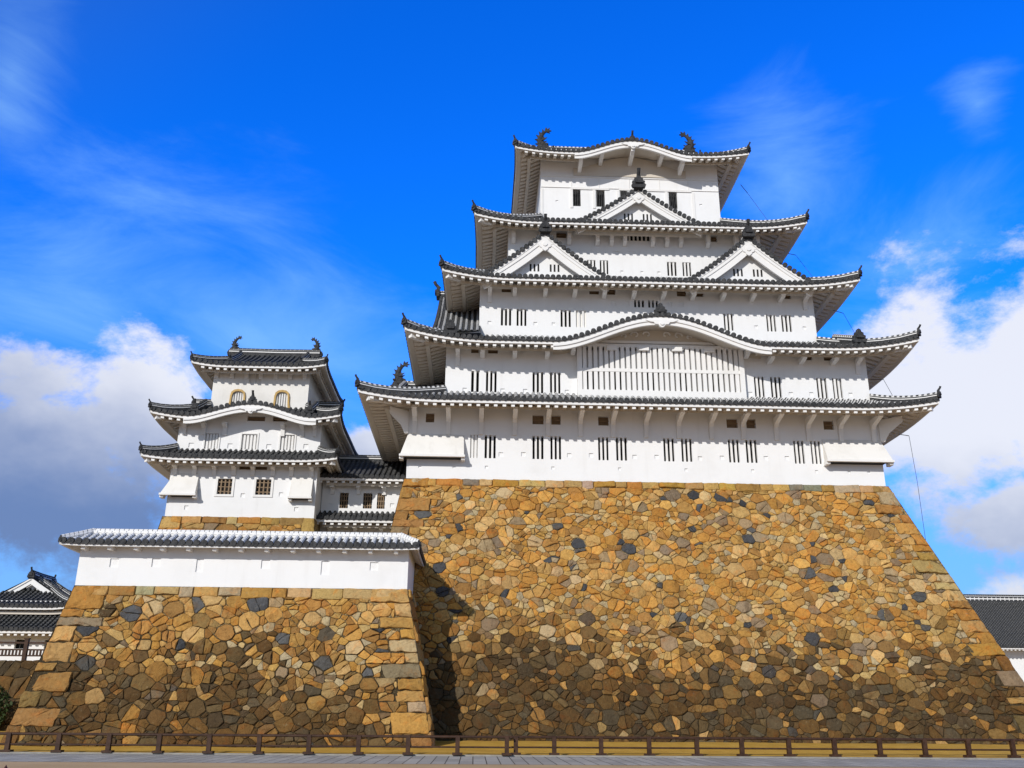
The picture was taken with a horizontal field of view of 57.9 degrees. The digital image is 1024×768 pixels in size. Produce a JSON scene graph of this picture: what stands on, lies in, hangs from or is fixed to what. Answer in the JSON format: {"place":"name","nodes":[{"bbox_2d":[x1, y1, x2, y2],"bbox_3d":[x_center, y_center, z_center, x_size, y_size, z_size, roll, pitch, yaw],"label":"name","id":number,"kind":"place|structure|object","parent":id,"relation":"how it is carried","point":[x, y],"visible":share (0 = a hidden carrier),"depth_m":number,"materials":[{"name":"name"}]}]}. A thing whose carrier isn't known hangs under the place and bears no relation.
{"place":"outdoors","nodes":[
{"label":"outdoors","id":0,"kind":"place"},
{"bbox_2d":[0,761,1010,767],"bbox_3d":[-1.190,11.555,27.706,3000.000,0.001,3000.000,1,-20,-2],"label":"ground","id":1,"kind":"structure","parent":0,"point":[3,764],"depth_m":29.65,"materials":[{"name":"grey"}]},
{"bbox_2d":[0,567,70,660],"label":"gate turret","id":2,"kind":"object","parent":1,"relation":"on","point":[32,606],"visible":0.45,"depth_m":64.71,"materials":[{"name":"white paint"}]},
{"bbox_2d":[13,638,24,648],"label":"window","id":3,"kind":"structure","parent":2,"relation":"in","point":[18,646],"depth_m":63.80,"materials":[{"name":"wood"}]},
{"bbox_2d":[963,594,1023,680],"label":"long storehouse","id":4,"kind":"structure","parent":1,"relation":"on","point":[1001,617],"depth_m":113.39,"materials":[{"name":"grey tile"}]},
{"bbox_2d":[0,731,1023,757],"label":"grass bank","id":5,"kind":"structure","parent":0,"point":[668,752],"depth_m":39.06,"materials":[{"name":"brown plant"}]},
{"bbox_2d":[0,686,12,724],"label":"shrub","id":6,"kind":"object","parent":5,"relation":"on","point":[6,697],"visible":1,"depth_m":47.30,"materials":[{"name":"green plant"}]},
{"bbox_2d":[0,660,38,730],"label":"retaining wall","id":7,"kind":"structure","parent":5,"relation":"on","point":[15,676],"depth_m":49.15,"materials":[{"name":"stone"}]},
{"bbox_2d":[0,638,46,660],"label":"wooden railing","id":8,"kind":"object","parent":7,"relation":"on","point":[26,649],"visible":0.44,"depth_m":51.54,"materials":[{"name":"brown wood"}]},
{"bbox_2d":[0,585,435,747],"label":"front stone base","id":9,"kind":"object","parent":5,"relation":"on","point":[198,660],"visible":0.84,"depth_m":40.54,"materials":[{"name":"brown stone"}]},
{"bbox_2d":[158,516,319,531],"bbox_3d":[-16.695,12.195,58.982,10.400,5.780,11.466,1,-20,-2],"label":"tower stone base","id":10,"kind":"object","parent":9,"relation":"on","point":[233,523],"visible":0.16,"depth_m":55.59,"materials":[{"name":"brown stone"}]},
{"bbox_2d":[138,336,357,518],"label":"castle keep","id":11,"kind":"structure","parent":10,"relation":"on","point":[261,433],"depth_m":57.58,"materials":[{"name":"white paint"}]},
{"bbox_2d":[202,432,220,450],"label":"window","id":12,"kind":"structure","parent":11,"relation":"in","point":[212,438],"depth_m":57.83,"materials":[{"name":"paint"}]},
{"bbox_2d":[214,476,234,496],"bbox_3d":[-17.542,6.308,56.662,1.150,1.250,0.390,1,-20,-2],"label":"window","id":13,"kind":"structure","parent":11,"relation":"in","point":[225,487],"depth_m":56.59,"materials":[{"name":"white paint"}]},
{"bbox_2d":[234,392,242,403],"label":"window","id":14,"kind":"structure","parent":11,"relation":"in","point":[237,396],"depth_m":60.15,"materials":[{"name":"paint"}]},
{"bbox_2d":[239,432,258,450],"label":"window","id":15,"kind":"structure","parent":11,"relation":"in","point":[249,442],"depth_m":57.90,"materials":[{"name":"paint"}]},
{"bbox_2d":[252,477,273,496],"bbox_3d":[-15.204,6.355,56.743,1.190,1.250,0.390,1,-20,-2],"label":"window","id":16,"kind":"structure","parent":11,"relation":"in","point":[264,488],"depth_m":56.70,"materials":[{"name":"white paint"}]},
{"bbox_2d":[278,393,286,406],"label":"window","id":17,"kind":"structure","parent":11,"relation":"in","point":[281,397],"depth_m":60.20,"materials":[{"name":"paint"}]},
{"bbox_2d":[278,433,296,451],"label":"window","id":18,"kind":"structure","parent":11,"relation":"in","point":[287,442],"depth_m":57.98,"materials":[{"name":"paint"}]},
{"bbox_2d":[58,528,425,593],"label":"plaster wall","id":19,"kind":"structure","parent":9,"relation":"on","point":[225,558],"depth_m":42.75,"materials":[{"name":"paint"}]},
{"bbox_2d":[390,478,1023,744],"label":"stone base","id":20,"kind":"object","parent":5,"relation":"on","point":[600,608],"visible":0.94,"depth_m":46.40,"materials":[{"name":"brown stone"}]},
{"bbox_2d":[316,454,406,532],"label":"corridor building","id":21,"kind":"structure","parent":20,"relation":"on","point":[360,493],"depth_m":58.45,"materials":[{"name":"white paint"}]},
{"bbox_2d":[339,493,348,507],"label":"window","id":22,"kind":"structure","parent":21,"relation":"in","point":[343,497],"depth_m":58.70,"materials":[{"name":"brown wood"}]},
{"bbox_2d":[363,493,371,508],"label":"window","id":23,"kind":"structure","parent":21,"relation":"in","point":[367,502],"depth_m":58.76,"materials":[{"name":"brown wood"}]},
{"bbox_2d":[377,493,384,508],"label":"window","id":24,"kind":"structure","parent":21,"relation":"in","point":[380,498],"depth_m":58.77,"materials":[{"name":"brown wood"}]},
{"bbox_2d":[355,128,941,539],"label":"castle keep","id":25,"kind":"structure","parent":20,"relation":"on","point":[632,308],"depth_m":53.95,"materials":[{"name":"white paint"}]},
{"bbox_2d":[470,435,477,457],"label":"window","id":26,"kind":"structure","parent":25,"relation":"in","point":[473,438],"depth_m":51.87,"materials":[{"name":"paint"}]},
{"bbox_2d":[471,371,478,391],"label":"window","id":27,"kind":"structure","parent":25,"relation":"in","point":[474,376],"depth_m":53.47,"materials":[{"name":"white paint"}]},
{"bbox_2d":[484,435,495,457],"bbox_3d":[-1.227,3.567,51.987,0.624,1.344,0.310,1,-20,-2],"label":"window","id":28,"kind":"structure","parent":25,"relation":"in","point":[490,442],"depth_m":52.03,"materials":[{"name":"white paint"}]},
{"bbox_2d":[486,371,496,391],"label":"window","id":29,"kind":"structure","parent":25,"relation":"in","point":[491,378],"depth_m":53.46,"materials":[{"name":"white paint"}]},
{"bbox_2d":[501,309,510,325],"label":"window","id":30,"kind":"structure","parent":25,"relation":"in","point":[505,315],"depth_m":56.70,"materials":[{"name":"white paint"}]},
{"bbox_2d":[517,309,525,325],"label":"window","id":31,"kind":"structure","parent":25,"relation":"in","point":[521,315],"depth_m":56.74,"materials":[{"name":"white paint"}]},
{"bbox_2d":[532,436,542,458],"bbox_3d":[1.450,3.621,52.080,0.624,1.344,0.310,1,-20,-2],"label":"window","id":32,"kind":"structure","parent":25,"relation":"in","point":[537,443],"depth_m":52.13,"materials":[{"name":"white paint"}]},
{"bbox_2d":[533,372,542,392],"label":"window","id":33,"kind":"structure","parent":25,"relation":"in","point":[537,378],"depth_m":53.55,"materials":[{"name":"white paint"}]},
{"bbox_2d":[550,373,559,393],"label":"window","id":34,"kind":"structure","parent":25,"relation":"in","point":[554,379],"depth_m":53.58,"materials":[{"name":"white paint"}]},
{"bbox_2d":[550,436,560,458],"bbox_3d":[2.450,3.641,52.114,0.604,1.344,0.310,1,-20,-2],"label":"window","id":35,"kind":"structure","parent":25,"relation":"in","point":[555,443],"depth_m":52.15,"materials":[{"name":"white paint"}]},
{"bbox_2d":[561,310,570,326],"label":"window","id":36,"kind":"structure","parent":25,"relation":"in","point":[565,316],"depth_m":56.81,"materials":[{"name":"white paint"}]},
{"bbox_2d":[573,190,580,205],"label":"window","id":37,"kind":"structure","parent":25,"relation":"in","point":[576,197],"depth_m":63.55,"materials":[{"name":"wood"}]},
{"bbox_2d":[576,311,585,326],"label":"window","id":38,"kind":"structure","parent":25,"relation":"in","point":[580,315],"depth_m":56.73,"materials":[{"name":"paint"}]},
{"bbox_2d":[596,190,604,206],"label":"window","id":39,"kind":"structure","parent":25,"relation":"in","point":[600,202],"depth_m":63.59,"materials":[{"name":"wood"}]},
{"bbox_2d":[598,437,607,459],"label":"window","id":40,"kind":"structure","parent":25,"relation":"in","point":[602,443],"depth_m":52.24,"materials":[{"name":"white paint"}]},
{"bbox_2d":[600,260,607,273],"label":"window","id":41,"kind":"structure","parent":25,"relation":"in","point":[603,266],"depth_m":59.95,"materials":[{"name":"white paint"}]},
{"bbox_2d":[616,438,626,460],"bbox_3d":[6.152,3.716,52.242,0.614,1.344,0.310,1,-20,-2],"label":"window","id":42,"kind":"structure","parent":25,"relation":"in","point":[621,454],"depth_m":52.25,"materials":[{"name":"white paint"}]},
{"bbox_2d":[627,236,648,240],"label":"window","id":43,"kind":"structure","parent":25,"relation":"in","point":[629,238],"depth_m":60.91,"materials":[{"name":"black paint"}]},
{"bbox_2d":[634,300,643,306],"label":"window","id":44,"kind":"structure","parent":25,"relation":"in","point":[636,304],"depth_m":57.33,"materials":[{"name":"white paint"}]},
{"bbox_2d":[648,301,656,307],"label":"window","id":45,"kind":"structure","parent":25,"relation":"in","point":[651,305],"depth_m":57.24,"materials":[{"name":"white paint"}]},
{"bbox_2d":[576,343,746,406],"bbox_3d":[8.603,-0.397,53.638,9.720,3.860,0.890,1,-20,-2],"label":"lattice window","id":46,"kind":"structure","parent":25,"relation":"in","point":[636,371],"depth_m":53.55,"materials":[{"name":"white paint"}]},
{"bbox_2d":[663,439,673,460],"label":"window","id":47,"kind":"structure","parent":25,"relation":"in","point":[667,444],"depth_m":52.34,"materials":[{"name":"white paint"}]},
{"bbox_2d":[667,262,675,275],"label":"window","id":48,"kind":"structure","parent":25,"relation":"in","point":[671,268],"depth_m":60.12,"materials":[{"name":"white paint"}]},
{"bbox_2d":[669,192,676,208],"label":"window","id":49,"kind":"structure","parent":25,"relation":"in","point":[672,200],"depth_m":63.81,"materials":[{"name":"wood"}]},
{"bbox_2d":[681,439,691,461],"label":"window","id":50,"kind":"structure","parent":25,"relation":"in","point":[685,444],"depth_m":52.36,"materials":[{"name":"white paint"}]},
{"bbox_2d":[682,263,690,275],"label":"window","id":51,"kind":"structure","parent":25,"relation":"in","point":[686,268],"depth_m":60.12,"materials":[{"name":"white paint"}]},
{"bbox_2d":[723,314,732,330],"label":"window","id":52,"kind":"structure","parent":25,"relation":"in","point":[728,325],"depth_m":57.10,"materials":[{"name":"white paint"}]},
{"bbox_2d":[728,440,738,462],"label":"window","id":53,"kind":"structure","parent":25,"relation":"in","point":[732,445],"depth_m":52.45,"materials":[{"name":"white paint"}]},
{"bbox_2d":[745,440,756,462],"bbox_3d":[13.536,3.864,52.497,0.634,1.344,0.310,1,-20,-2],"label":"window","id":54,"kind":"structure","parent":25,"relation":"in","point":[751,455],"depth_m":52.50,"materials":[{"name":"white paint"}]},
{"bbox_2d":[754,377,763,397],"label":"window","id":55,"kind":"structure","parent":25,"relation":"in","point":[758,383],"depth_m":53.93,"materials":[{"name":"white paint"}]},
{"bbox_2d":[766,315,775,331],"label":"window","id":56,"kind":"structure","parent":25,"relation":"in","point":[770,320],"depth_m":57.20,"materials":[{"name":"white paint"}]},
{"bbox_2d":[770,377,780,397],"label":"window","id":57,"kind":"structure","parent":25,"relation":"in","point":[775,383],"depth_m":53.97,"materials":[{"name":"white paint"}]},
{"bbox_2d":[781,315,790,331],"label":"window","id":58,"kind":"structure","parent":25,"relation":"in","point":[786,325],"depth_m":57.26,"materials":[{"name":"white paint"}]},
{"bbox_2d":[793,441,803,463],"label":"window","id":59,"kind":"structure","parent":25,"relation":"in","point":[798,446],"depth_m":52.56,"materials":[{"name":"white paint"}]},
{"bbox_2d":[810,441,820,463],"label":"window","id":60,"kind":"structure","parent":25,"relation":"in","point":[815,452],"depth_m":52.58,"materials":[{"name":"white paint"}]},
{"bbox_2d":[816,378,826,398],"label":"window","id":61,"kind":"structure","parent":25,"relation":"in","point":[821,385],"depth_m":54.04,"materials":[{"name":"white paint"}]},
{"bbox_2d":[832,378,841,398],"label":"window","id":62,"kind":"structure","parent":25,"relation":"in","point":[837,391],"depth_m":54.07,"materials":[{"name":"white paint"}]},
{"bbox_2d":[511,736,1023,757],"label":"fence","id":63,"kind":"object","parent":5,"relation":"on","point":[968,749],"visible":0.93,"depth_m":37.60,"materials":[{"name":"red wood"}]},
{"bbox_2d":[0,753,1023,767],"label":"stone path","id":64,"kind":"structure","parent":0,"point":[172,758],"depth_m":33.49,"materials":[{"name":"grey stone"}]},
{"bbox_2d":[0,752,1023,759],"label":"path kerb","id":65,"kind":"structure","parent":64,"relation":"on","point":[514,755],"depth_m":36.64,"materials":[{"name":"stone"}]},
{"bbox_2d":[0,732,511,755],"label":"fence","id":66,"kind":"object","parent":65,"relation":"on","point":[7,744],"visible":1,"depth_m":36.40,"materials":[{"name":"red wood"}]},
{"bbox_2d":[0,0,1023,594],"label":"sky","id":67,"kind":"structure","parent":0,"point":[178,178],"materials":[{"name":"blue"}]}
]}

